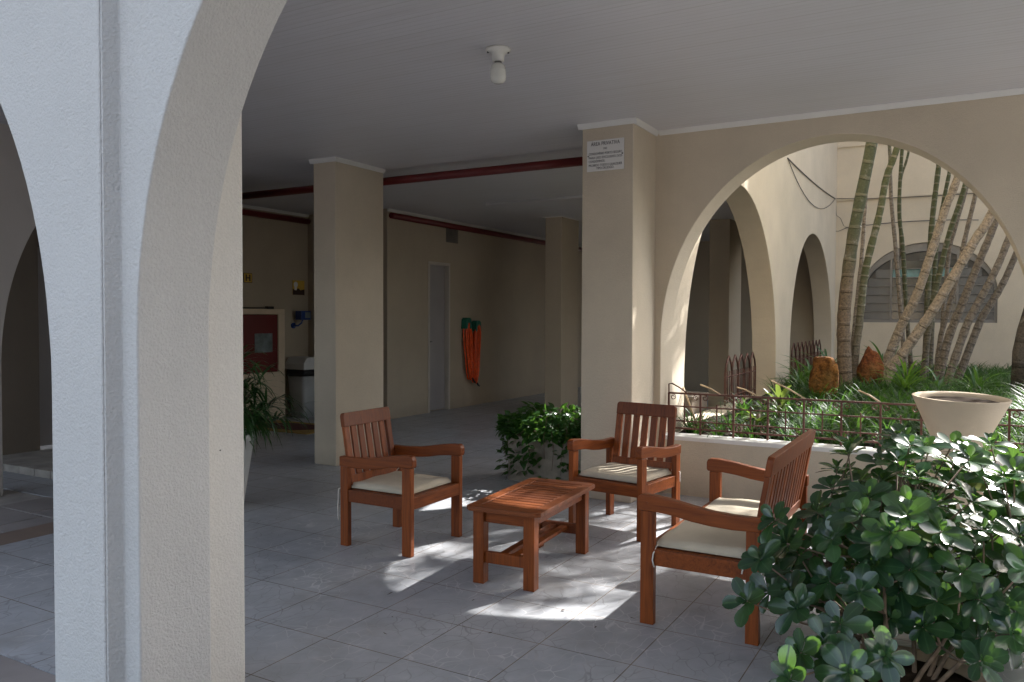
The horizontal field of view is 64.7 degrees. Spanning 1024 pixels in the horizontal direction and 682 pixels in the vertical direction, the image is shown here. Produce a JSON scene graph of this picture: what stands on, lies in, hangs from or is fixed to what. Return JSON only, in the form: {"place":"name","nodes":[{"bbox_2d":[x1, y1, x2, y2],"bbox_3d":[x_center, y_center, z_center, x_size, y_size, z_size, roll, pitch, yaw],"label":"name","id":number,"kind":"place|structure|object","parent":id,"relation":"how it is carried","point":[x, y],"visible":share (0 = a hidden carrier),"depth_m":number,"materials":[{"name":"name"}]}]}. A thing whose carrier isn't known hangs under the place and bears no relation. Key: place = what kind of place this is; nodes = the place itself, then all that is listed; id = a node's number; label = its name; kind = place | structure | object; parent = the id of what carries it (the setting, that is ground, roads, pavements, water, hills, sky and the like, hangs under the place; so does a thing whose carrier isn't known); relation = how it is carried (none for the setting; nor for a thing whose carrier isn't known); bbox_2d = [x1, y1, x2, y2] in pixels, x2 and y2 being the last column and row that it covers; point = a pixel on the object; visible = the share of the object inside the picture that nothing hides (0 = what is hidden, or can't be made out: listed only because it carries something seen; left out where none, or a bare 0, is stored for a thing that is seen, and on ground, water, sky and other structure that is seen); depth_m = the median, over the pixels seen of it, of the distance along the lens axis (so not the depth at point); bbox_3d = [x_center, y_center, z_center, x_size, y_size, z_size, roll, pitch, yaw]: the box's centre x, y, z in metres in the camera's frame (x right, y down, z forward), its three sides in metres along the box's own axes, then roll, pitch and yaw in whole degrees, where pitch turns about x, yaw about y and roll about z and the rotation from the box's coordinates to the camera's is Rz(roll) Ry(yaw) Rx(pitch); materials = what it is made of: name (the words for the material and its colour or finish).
{"place":"outdoors","nodes":[
{"label":"outdoors","id":0,"kind":"place"},
{"bbox_2d":[0,497,53,533],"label":"stone path","id":1,"kind":"structure","parent":0,"point":[11,520],"depth_m":6.27,"materials":[{"name":"grey stone"}]},
{"bbox_2d":[0,489,53,532],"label":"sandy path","id":2,"kind":"structure","parent":0,"point":[8,497],"depth_m":6.88,"materials":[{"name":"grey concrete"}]},
{"bbox_2d":[0,655,55,681],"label":"front pavement","id":3,"kind":"structure","parent":0,"point":[11,670],"depth_m":3.48,"materials":[{"name":"stone"}]},
{"bbox_2d":[0,0,106,681],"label":"arch wall","id":4,"kind":"structure","parent":3,"relation":"on","point":[50,76],"depth_m":2.78,"materials":[{"name":"white paint"}]},
{"bbox_2d":[100,0,286,681],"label":"arch wall","id":5,"kind":"structure","parent":3,"relation":"on","point":[177,76],"depth_m":2.72,"materials":[{"name":"white paint"}]},
{"bbox_2d":[40,445,52,449],"bbox_3d":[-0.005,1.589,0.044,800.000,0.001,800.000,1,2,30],"label":"ground","id":6,"kind":"structure","parent":0,"point":[46,447],"depth_m":9.85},
{"bbox_2d":[834,142,1023,371],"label":"courtyard building","id":7,"kind":"structure","parent":6,"relation":"on","point":[994,344],"depth_m":15.28,"materials":[{"name":"beige paint"}]},
{"bbox_2d":[836,193,972,198],"bbox_3d":[7.699,-2.737,15.116,3.057,0.086,0.014,1,2,30],"label":"cable","id":8,"kind":"object","parent":7,"relation":"attached to","point":[896,197],"visible":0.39,"depth_m":15.28,"materials":[{"name":"black rubber"}]},
{"bbox_2d":[864,242,996,322],"bbox_3d":[7.832,-1.102,15.241,2.288,1.508,0.062,1,2,30],"label":"window","id":9,"kind":"structure","parent":7,"relation":"in","point":[879,291],"depth_m":15.37,"materials":[{"name":"metal"}]},
{"bbox_2d":[3,387,580,497],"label":"corridor floor","id":10,"kind":"structure","parent":0,"point":[293,456],"depth_m":10.20,"materials":[{"name":"grey tile"}]},
{"bbox_2d":[0,124,35,495],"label":"arch wall","id":11,"kind":"structure","parent":10,"relation":"on","point":[17,223],"depth_m":6.93,"materials":[{"name":"grey paint"}]},
{"bbox_2d":[1,226,52,454],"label":"entrance wall","id":12,"kind":"structure","parent":10,"relation":"on","point":[26,373],"depth_m":8.70,"materials":[{"name":"brown paint"}]},
{"bbox_2d":[38,247,52,445],"bbox_3d":[-5.029,0.056,9.265,0.055,2.200,0.920,1,2,30],"label":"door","id":13,"kind":"structure","parent":12,"relation":"in","point":[45,372],"depth_m":8.96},
{"bbox_2d":[3,448,52,478],"bbox_3d":[-4.320,1.236,8.740,1.566,0.075,1.980,1,2,30],"label":"entrance step","id":14,"kind":"object","parent":10,"relation":"on","point":[38,463],"visible":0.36,"depth_m":8.02,"materials":[{"name":"concrete"}]},
{"bbox_2d":[243,309,284,420],"bbox_3d":[-3.807,0.361,11.783,0.204,1.660,1.150,1,2,30],"label":"hose cabinet","id":15,"kind":"object","parent":10,"relation":"on","point":[266,333],"visible":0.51,"depth_m":11.95,"materials":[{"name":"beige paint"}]},
{"bbox_2d":[243,306,273,308],"bbox_3d":[-3.813,-0.489,11.730,0.060,0.039,0.890,1,2,30],"label":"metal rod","id":16,"kind":"object","parent":15,"relation":"on","point":[269,307],"visible":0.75,"depth_m":11.91,"materials":[{"name":"black metal"}]},
{"bbox_2d":[242,204,308,415],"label":"corridor wall","id":17,"kind":"structure","parent":10,"relation":"on","point":[275,258],"depth_m":12.38,"materials":[{"name":"beige paint"}]},
{"bbox_2d":[243,273,251,282],"bbox_3d":[-3.868,-0.925,11.828,0.009,0.141,0.159,1,2,30],"label":"sign","id":18,"kind":"object","parent":17,"relation":"attached to","point":[247,277],"visible":1,"depth_m":11.82,"materials":[{"name":"yellow plastic"}]},
{"bbox_2d":[242,209,309,223],"bbox_3d":[-3.956,-1.859,11.534,0.089,0.089,2.930,1,2,30],"label":"fire pipe","id":19,"kind":"object","parent":17,"relation":"attached to","point":[253,213],"visible":0.34,"depth_m":12.15,"materials":[{"name":"red metal"}]},
{"bbox_2d":[292,280,304,294],"bbox_3d":[-3.361,-0.839,12.718,0.008,0.226,0.253,1,2,30],"label":"sign","id":20,"kind":"object","parent":17,"relation":"attached to","point":[297,287],"visible":1,"depth_m":12.70,"materials":[{"name":"yellow plastic"}]},
{"bbox_2d":[291,311,310,327],"bbox_3d":[-3.303,-0.334,12.651,0.194,0.275,0.245,1,2,30],"label":"wall lamp","id":21,"kind":"object","parent":17,"relation":"attached to","point":[302,315],"visible":1,"depth_m":12.59,"materials":[{"name":"blue plastic"}]},
{"bbox_2d":[245,420,314,434],"bbox_3d":[-3.091,1.199,11.297,1.400,0.016,0.840,1,2,30],"label":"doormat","id":22,"kind":"object","parent":10,"relation":"on","point":[298,428],"visible":0.41,"depth_m":11.15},
{"bbox_2d":[285,356,314,417],"bbox_3d":[-3.219,0.708,12.487,0.400,0.930,0.400,1,2,30],"label":"bin","id":23,"kind":"object","parent":10,"relation":"on","point":[301,386],"visible":0.77,"depth_m":12.33,"materials":[{"name":"grey plastic"}]},
{"bbox_2d":[309,156,385,465],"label":"column","id":24,"kind":"structure","parent":10,"relation":"on","point":[348,285],"depth_m":8.44,"materials":[{"name":"beige paint"}]},
{"bbox_2d":[308,208,581,418],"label":"corridor wall","id":25,"kind":"structure","parent":10,"relation":"on","point":[439,283],"depth_m":13.69,"materials":[{"name":"beige paint"}]},
{"bbox_2d":[430,265,444,409],"bbox_3d":[-1.255,-0.054,13.337,0.079,2.380,0.500,1,2,30],"label":"door","id":26,"kind":"structure","parent":25,"relation":"in","point":[437,273],"depth_m":13.37,"materials":[{"name":"metal"}]},
{"bbox_2d":[461,318,471,328],"bbox_3d":[-0.783,-0.307,13.912,0.119,0.190,0.169,1,2,30],"label":"hose holder","id":27,"kind":"object","parent":25,"relation":"attached to","point":[464,322],"visible":1,"depth_m":13.85,"materials":[{"name":"teal plastic"}]},
{"bbox_2d":[463,323,475,382],"bbox_3d":[-0.735,0.198,13.971,0.089,1.086,0.306,1,2,30],"label":"garden hose","id":28,"kind":"object","parent":27,"relation":"hanging from","point":[468,341],"visible":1,"depth_m":13.95,"materials":[{"name":"orange rubber"}]},
{"bbox_2d":[472,320,480,330],"bbox_3d":[-0.628,-0.265,14.183,0.119,0.190,0.169,1,2,30],"label":"hose holder","id":29,"kind":"object","parent":25,"relation":"attached to","point":[476,324],"visible":0.79,"depth_m":14.12,"materials":[{"name":"teal plastic"}]},
{"bbox_2d":[472,325,480,386],"bbox_3d":[-0.626,0.252,14.162,0.089,1.106,0.228,1,2,30],"label":"garden hose","id":30,"kind":"object","parent":29,"relation":"hanging from","point":[476,345],"visible":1,"depth_m":14.13,"materials":[{"name":"orange rubber"}]},
{"bbox_2d":[389,212,581,251],"bbox_3d":[0.002,-1.958,15.230,0.089,0.089,7.280,1,2,30],"label":"fire pipe","id":31,"kind":"object","parent":25,"relation":"attached to","point":[451,226],"visible":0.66,"depth_m":13.69,"materials":[{"name":"red metal"}]},
{"bbox_2d":[543,216,579,412],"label":"column","id":32,"kind":"structure","parent":10,"relation":"on","point":[561,303],"depth_m":12.82,"materials":[{"name":"beige paint"}]},
{"bbox_2d":[0,464,1023,681],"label":"tiled floor","id":33,"kind":"structure","parent":0,"point":[322,604],"depth_m":4.30,"materials":[{"name":"grey tile"}]},
{"bbox_2d":[0,522,53,545],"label":"floor strip","id":34,"kind":"object","parent":33,"relation":"on","point":[26,533],"depth_m":5.71,"materials":[{"name":"brown stone"}]},
{"bbox_2d":[209,112,244,681],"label":"column","id":35,"kind":"structure","parent":33,"relation":"on","point":[226,464],"depth_m":3.06,"materials":[{"name":"paint"}]},
{"bbox_2d":[244,430,254,499],"bbox_3d":[-2.329,1.042,6.500,0.520,0.600,0.520,1,2,30],"label":"tall pot","id":36,"kind":"object","parent":33,"relation":"on","point":[248,448],"visible":0.06,"depth_m":6.46,"materials":[{"name":"grey ceramic"}]},
{"bbox_2d":[243,344,327,455],"bbox_3d":[-2.316,0.465,6.453,1.478,0.996,1.475,1,2,30],"label":"bamboo palm","id":37,"kind":"object","parent":36,"relation":"in","point":[255,419],"visible":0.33,"depth_m":6.40,"materials":[{"name":"green plant"}]},
{"bbox_2d":[339,407,464,557],"bbox_3d":[-0.766,0.931,5.557,0.655,0.886,0.613,1,2,30],"label":"wooden armchair","id":38,"kind":"object","parent":33,"relation":"on","point":[406,503],"visible":0.84,"depth_m":5.48,"materials":[{"name":"brown wood"}]},
{"bbox_2d":[337,468,450,519],"bbox_3d":[-0.791,1.026,5.541,0.554,0.352,0.582,1,2,30],"label":"cushion","id":39,"kind":"object","parent":38,"relation":"on","point":[391,482],"visible":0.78,"depth_m":5.46,"materials":[{"name":"beige fabric"}]},
{"bbox_2d":[467,478,594,591],"bbox_3d":[0.139,1.168,4.987,0.470,0.450,0.940,1,2,26],"label":"coffee table","id":40,"kind":"object","parent":33,"relation":"on","point":[530,506],"visible":1,"depth_m":4.69,"materials":[{"name":"brown wood"}]},
{"bbox_2d":[508,433,580,480],"bbox_3d":[0.438,1.107,7.673,0.820,0.425,0.480,1,2,30],"label":"stone planter","id":41,"kind":"object","parent":33,"relation":"on","point":[547,469],"visible":0.23,"depth_m":7.49,"materials":[{"name":"stone"}]},
{"bbox_2d":[494,401,580,479],"bbox_3d":[0.374,0.958,7.648,1.222,0.805,0.847,1,2,30],"label":"green bush","id":42,"kind":"object","parent":41,"relation":"in","point":[563,427],"visible":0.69,"depth_m":7.45,"materials":[{"name":"green plant"}]},
{"bbox_2d":[577,117,658,502],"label":"column","id":43,"kind":"structure","parent":33,"relation":"on","point":[618,273],"depth_m":6.78,"materials":[{"name":"beige paint"}]},
{"bbox_2d":[587,137,623,171],"bbox_3d":[0.777,-1.550,6.730,0.333,0.258,0.012,1,2,30],"label":"sign","id":44,"kind":"object","parent":43,"relation":"attached to","point":[605,154],"visible":1,"depth_m":6.73,"materials":[{"name":"white plastic"}]},
{"bbox_2d":[567,401,680,541],"bbox_3d":[0.841,0.925,5.953,0.613,0.886,0.655,1,2,38],"label":"wooden armchair","id":45,"kind":"object","parent":33,"relation":"on","point":[643,452],"visible":0.84,"depth_m":6.01,"materials":[{"name":"brown wood"}]},
{"bbox_2d":[579,462,679,483],"bbox_3d":[0.860,0.989,5.937,0.578,0.097,0.526,1,2,38],"label":"cushion","id":46,"kind":"object","parent":45,"relation":"on","point":[615,471],"visible":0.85,"depth_m":5.87,"materials":[{"name":"beige fabric"}]},
{"bbox_2d":[638,429,815,645],"bbox_3d":[1.225,0.968,4.447,0.655,0.886,1.263,1,2,30],"label":"wooden armchair","id":47,"kind":"object","parent":33,"relation":"on","point":[783,475],"visible":0.69,"depth_m":4.03,"materials":[{"name":"brown wood"}]},
{"bbox_2d":[652,497,800,573],"bbox_3d":[1.210,1.049,4.427,0.525,0.134,1.225,1,2,30],"label":"cushion","id":48,"kind":"object","parent":47,"relation":"on","point":[690,536],"visible":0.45,"depth_m":4.12,"materials":[{"name":"beige fabric"}]},
{"bbox_2d":[654,94,1023,460],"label":"arch wall","id":49,"kind":"structure","parent":33,"relation":"on","point":[976,147],"depth_m":6.52,"materials":[{"name":"beige paint"}]},
{"bbox_2d":[660,433,1023,523],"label":"garden wall","id":50,"kind":"structure","parent":33,"relation":"on","point":[698,451],"depth_m":6.79,"materials":[{"name":"beige paint"}]},
{"bbox_2d":[667,383,1023,452],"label":"garden fence","id":51,"kind":"object","parent":50,"relation":"on","point":[803,428],"visible":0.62,"depth_m":6.70,"materials":[{"name":"brown metal"}]},
{"bbox_2d":[860,644,986,681],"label":"plant pot","id":52,"kind":"object","parent":33,"relation":"on","point":[960,674],"visible":0.18,"depth_m":3.22,"materials":[{"name":"beige ceramic"}]},
{"bbox_2d":[722,423,1023,681],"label":"glossy shrub","id":53,"kind":"object","parent":52,"relation":"in","point":[895,581],"visible":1,"depth_m":3.27,"materials":[{"name":"green plant"}]},
{"bbox_2d":[912,391,1011,528],"bbox_3d":[3.115,0.885,5.653,0.614,0.999,0.614,3,5,30],"label":"bowl planter","id":54,"kind":"object","parent":33,"relation":"on","point":[948,413],"visible":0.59,"depth_m":5.46,"materials":[{"name":"beige ceramic"}]},
{"bbox_2d":[416,391,746,472],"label":"corridor floor","id":55,"kind":"structure","parent":0,"point":[481,453],"depth_m":8.96,"materials":[{"name":"grey tile"}]},
{"bbox_2d":[686,395,761,424],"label":"sill wall","id":56,"kind":"structure","parent":55,"relation":"on","point":[708,412],"depth_m":9.38,"materials":[{"name":"beige paint"}]},
{"bbox_2d":[724,352,755,405],"bbox_3d":[2.901,0.457,10.226,0.025,0.600,1.528,1,2,30],"label":"picket fence","id":57,"kind":"object","parent":56,"relation":"on","point":[743,373],"visible":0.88,"depth_m":10.18,"materials":[{"name":"brown wood"}]},
{"bbox_2d":[790,339,820,380],"bbox_3d":[5.221,0.324,14.278,0.025,0.656,2.894,1,2,30],"label":"picket fence","id":58,"kind":"object","parent":56,"relation":"on","point":[815,354],"visible":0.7,"depth_m":14.04,"materials":[{"name":"brown wood"}]},
{"bbox_2d":[708,219,741,409],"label":"column","id":59,"kind":"structure","parent":55,"relation":"on","point":[725,293],"depth_m":13.08,"materials":[{"name":"beige paint"}]},
{"bbox_2d":[684,241,813,393],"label":"end wall","id":60,"kind":"structure","parent":55,"relation":"on","point":[697,350],"depth_m":16.97,"materials":[{"name":"beige paint"}]},
{"bbox_2d":[672,142,836,432],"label":"arch wall","id":61,"kind":"structure","parent":55,"relation":"on","point":[781,221],"depth_m":11.44,"materials":[{"name":"beige paint"}]},
{"bbox_2d":[787,158,835,198],"bbox_3d":[5.126,-2.686,13.669,0.017,0.064,4.592,1,2,30],"label":"cable","id":62,"kind":"object","parent":61,"relation":"attached to","point":[808,177],"visible":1,"depth_m":13.10,"materials":[{"name":"black rubber"}]},
{"bbox_2d":[788,159,834,208],"bbox_3d":[5.125,-2.496,13.674,0.012,0.438,4.595,1,2,30],"label":"cable","id":63,"kind":"object","parent":61,"relation":"attached to","point":[803,192],"visible":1,"depth_m":12.84,"materials":[{"name":"black rubber"}]},
{"bbox_2d":[684,391,708,417],"bbox_3d":[1.896,0.942,9.542,0.690,0.660,0.640,1,2,30],"label":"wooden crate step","id":64,"kind":"object","parent":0,"point":[693,402],"visible":0.16,"depth_m":9.23,"materials":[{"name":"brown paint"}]},
{"bbox_2d":[676,360,1023,450],"bbox_3d":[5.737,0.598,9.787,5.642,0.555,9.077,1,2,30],"label":"garden grass","id":65,"kind":"structure","parent":0,"point":[794,420],"depth_m":8.07,"materials":[{"name":"green plant"}]},
{"bbox_2d":[735,405,781,436],"bbox_3d":[2.271,0.753,7.452,0.425,0.323,0.405,1,2,14],"label":"bromeliad","id":66,"kind":"object","parent":65,"relation":"on","point":[757,415],"visible":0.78,"depth_m":7.46,"materials":[{"name":"green plant"}]},
{"bbox_2d":[760,384,802,420],"bbox_3d":[2.547,0.630,7.813,0.384,0.494,0.555,0,2,-15],"label":"bromeliad","id":67,"kind":"object","parent":65,"relation":"on","point":[780,403],"visible":0.73,"depth_m":7.72,"materials":[{"name":"green plant"}]},
{"bbox_2d":[771,380,805,398],"bbox_3d":[2.428,0.431,7.092,0.014,0.140,0.467,0,2,-20],"label":"dry cane","id":68,"kind":"object","parent":65,"relation":"on","point":[787,388],"visible":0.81,"depth_m":7.09,"materials":[{"name":"plant"}]},
{"bbox_2d":[767,358,811,395],"bbox_3d":[3.611,0.454,10.104,0.789,0.535,0.842,0,2,-18],"label":"strap plant","id":69,"kind":"object","parent":65,"relation":"on","point":[801,374],"visible":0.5,"depth_m":10.17,"materials":[{"name":"green plant"}]},
{"bbox_2d":[778,350,825,383],"bbox_3d":[4.052,0.448,10.922,0.979,0.678,0.976,0,2,-10],"label":"strap plant","id":70,"kind":"object","parent":65,"relation":"on","point":[809,367],"visible":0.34,"depth_m":10.98,"materials":[{"name":"green plant"}]},
{"bbox_2d":[796,347,836,371],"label":"strap plant","id":71,"kind":"object","parent":65,"relation":"on","point":[825,353],"visible":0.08,"depth_m":12.37,"materials":[{"name":"green plant"}]},
{"bbox_2d":[809,356,838,398],"bbox_3d":[3.508,0.437,9.070,0.320,0.539,0.284,1,2,30],"label":"boulder","id":72,"kind":"object","parent":65,"relation":"on","point":[824,372],"visible":0.76,"depth_m":8.96,"materials":[{"name":"stone"}]},
{"bbox_2d":[812,406,882,443],"bbox_3d":[2.944,0.730,7.031,0.707,0.441,0.693,0,2,-12],"label":"strap plant","id":73,"kind":"object","parent":65,"relation":"on","point":[857,421],"visible":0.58,"depth_m":6.96,"materials":[{"name":"green plant"}]},
{"bbox_2d":[836,142,877,389],"bbox_3d":[4.342,-1.785,9.344,3.080,5.056,2.912,0,2,-19],"label":"palm tree","id":74,"kind":"object","parent":65,"relation":"on","point":[844,355],"visible":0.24,"depth_m":9.51,"materials":[{"name":"green plant"}]},
{"bbox_2d":[851,195,867,348],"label":"palm tree","id":75,"kind":"object","parent":65,"relation":"on","point":[862,246],"visible":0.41,"depth_m":10.12,"materials":[{"name":"plant"}]},
{"bbox_2d":[857,346,883,386],"bbox_3d":[4.325,0.317,9.752,0.317,0.511,0.282,1,2,30],"label":"boulder","id":76,"kind":"object","parent":65,"relation":"on","point":[871,362],"visible":0.83,"depth_m":9.65,"materials":[{"name":"red stone"}]},
{"bbox_2d":[851,147,899,386],"bbox_3d":[4.625,-1.568,9.528,2.981,4.658,2.803,1,2,30],"label":"palm tree","id":77,"kind":"object","parent":65,"relation":"on","point":[856,342],"visible":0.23,"depth_m":9.71,"materials":[{"name":"green plant"}]},
{"bbox_2d":[860,340,917,375],"bbox_3d":[5.543,0.354,12.214,1.319,0.785,1.088,1,2,30],"label":"strap plant","id":78,"kind":"object","parent":65,"relation":"on","point":[878,351],"visible":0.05,"depth_m":12.18,"materials":[{"name":"green plant"}]},
{"bbox_2d":[888,145,907,376],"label":"palm tree","id":79,"kind":"object","parent":65,"relation":"on","point":[897,269],"visible":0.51,"depth_m":11.91,"materials":[{"name":"green plant"}]},
{"bbox_2d":[870,357,938,394],"bbox_3d":[4.485,0.438,9.146,0.842,0.562,0.808,1,2,30],"label":"strap plant","id":80,"kind":"object","parent":65,"relation":"on","point":[909,377],"visible":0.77,"depth_m":9.16,"materials":[{"name":"green plant"}]},
{"bbox_2d":[897,149,914,373],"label":"palm tree","id":81,"kind":"object","parent":65,"relation":"on","point":[904,283],"visible":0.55,"depth_m":12.22,"materials":[{"name":"green plant"}]},
{"bbox_2d":[789,387,1023,453],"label":"fine grass","id":82,"kind":"structure","parent":65,"relation":"on","point":[1000,430],"depth_m":7.41,"materials":[{"name":"green plant"}]},
{"bbox_2d":[882,176,959,368],"bbox_3d":[5.986,-2.127,9.645,2.978,5.735,3.070,-1,2,-41],"label":"palm tree","id":83,"kind":"object","parent":65,"relation":"on","point":[901,325],"visible":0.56,"depth_m":10.03,"materials":[{"name":"brown plant"}]},
{"bbox_2d":[923,164,940,377],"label":"palm tree","id":84,"kind":"object","parent":65,"relation":"on","point":[927,296],"visible":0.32,"depth_m":11.84,"materials":[{"name":"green plant"}]},
{"bbox_2d":[880,210,994,387],"bbox_3d":[5.985,-1.647,8.752,3.429,4.851,3.167,1,2,12],"label":"palm tree","id":85,"kind":"object","parent":65,"relation":"on","point":[914,337],"visible":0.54,"depth_m":9.59,"materials":[{"name":"brown plant"}]},
{"bbox_2d":[929,172,950,369],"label":"palm tree","id":86,"kind":"object","parent":65,"relation":"on","point":[934,271],"visible":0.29,"depth_m":12.55,"materials":[{"name":"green plant"}]},
{"bbox_2d":[920,183,966,379],"bbox_3d":[6.088,-1.883,10.995,0.936,5.248,0.093,1,2,29],"label":"palm tree","id":87,"kind":"object","parent":65,"relation":"on","point":[928,331],"visible":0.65,"depth_m":11.10,"materials":[{"name":"brown plant"}]},
{"bbox_2d":[910,365,976,391],"bbox_3d":[5.042,0.536,9.548,0.868,0.483,0.804,1,2,30],"label":"strap plant","id":88,"kind":"object","parent":65,"relation":"on","point":[941,380],"visible":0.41,"depth_m":9.57,"materials":[{"name":"green plant"}]},
{"bbox_2d":[932,193,976,378],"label":"palm tree","id":89,"kind":"object","parent":65,"relation":"on","point":[953,289],"visible":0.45,"depth_m":10.86,"materials":[{"name":"beige plant"}]},
{"bbox_2d":[940,187,968,325],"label":"palm tree","id":90,"kind":"object","parent":65,"relation":"on","point":[948,258],"visible":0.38,"depth_m":11.39,"materials":[{"name":"beige plant"}]},
{"bbox_2d":[934,219,998,379],"bbox_3d":[6.658,-2.030,10.381,2.948,5.543,2.921,1,2,30],"label":"palm tree","id":91,"kind":"object","parent":65,"relation":"on","point":[958,313],"visible":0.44,"depth_m":10.61,"materials":[{"name":"beige plant"}]},
{"bbox_2d":[943,236,1009,386],"bbox_3d":[6.094,-1.437,10.094,1.301,4.366,0.128,1,2,28],"label":"palm tree","id":92,"kind":"object","parent":65,"relation":"on","point":[968,321],"visible":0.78,"depth_m":10.21,"materials":[{"name":"beige plant"}]},
{"bbox_2d":[943,362,1014,393],"bbox_3d":[5.476,0.509,9.588,0.869,0.566,0.993,0,2,-22],"label":"strap plant","id":93,"kind":"object","parent":65,"relation":"on","point":[976,378],"visible":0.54,"depth_m":9.51,"materials":[{"name":"green plant"}]},
{"bbox_2d":[953,252,1016,383],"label":"palm tree","id":94,"kind":"object","parent":65,"relation":"on","point":[975,333],"visible":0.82,"depth_m":10.34,"materials":[{"name":"beige plant"}]},
{"bbox_2d":[1010,309,1023,388],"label":"garden tree","id":95,"kind":"object","parent":65,"relation":"on","point":[1017,365],"visible":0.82,"depth_m":9.69,"materials":[{"name":"brown plant"}]},
{"bbox_2d":[899,151,909,255],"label":"palm tree","id":96,"kind":"object","parent":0,"point":[906,161],"visible":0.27,"depth_m":12.92,"materials":[{"name":"green plant"}]},
{"bbox_2d":[974,383,1023,435],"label":"arching grass","id":97,"kind":"structure","parent":0,"point":[1017,405],"depth_m":7.36,"materials":[{"name":"green plant"}]},
{"bbox_3d":[-2.904,-3.152,-0.148,23.000,9.450,37.000,1,2,30],"label":"building","id":98,"kind":"object","parent":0,"visible":0},
{"bbox_2d":[0,0,1023,244],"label":"ceiling","id":99,"kind":"structure","parent":98,"relation":"attached to","point":[392,88],"depth_m":5.44,"materials":[{"name":"white paint"}]},
{"bbox_2d":[242,157,582,199],"bbox_3d":[-1.699,-1.786,9.178,6.280,0.087,0.087,1,2,30],"label":"fire pipe","id":100,"kind":"object","parent":99,"relation":"attached to","point":[514,168],"depth_m":8.51,"materials":[{"name":"red paint"}]},
{"bbox_2d":[485,45,510,83],"bbox_3d":[-0.085,-1.672,4.915,0.156,0.209,0.156,1,2,30],"label":"ceiling lamp","id":101,"kind":"object","parent":99,"relation":"attached to","point":[498,53],"visible":1,"depth_m":4.88,"materials":[{"name":"white ceramic"}]},
{"bbox_2d":[485,195,734,230],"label":"ceiling panel","id":102,"kind":"structure","parent":99,"relation":"attached to","point":[569,206],"depth_m":11.71,"materials":[{"name":"white paint"}]},
{"bbox_2d":[659,87,1023,135],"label":"ceiling trim","id":103,"kind":"structure","parent":99,"relation":"attached to","point":[947,99],"depth_m":6.26,"materials":[{"name":"white paint"}]},
{"bbox_2d":[845,219,978,227],"bbox_3d":[7.502,-2.225,15.241,2.260,0.081,0.017,1,2,30],"label":"cable","id":104,"kind":"object","parent":98,"relation":"attached to","point":[915,221],"visible":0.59,"depth_m":15.20,"materials":[{"name":"black rubber"}]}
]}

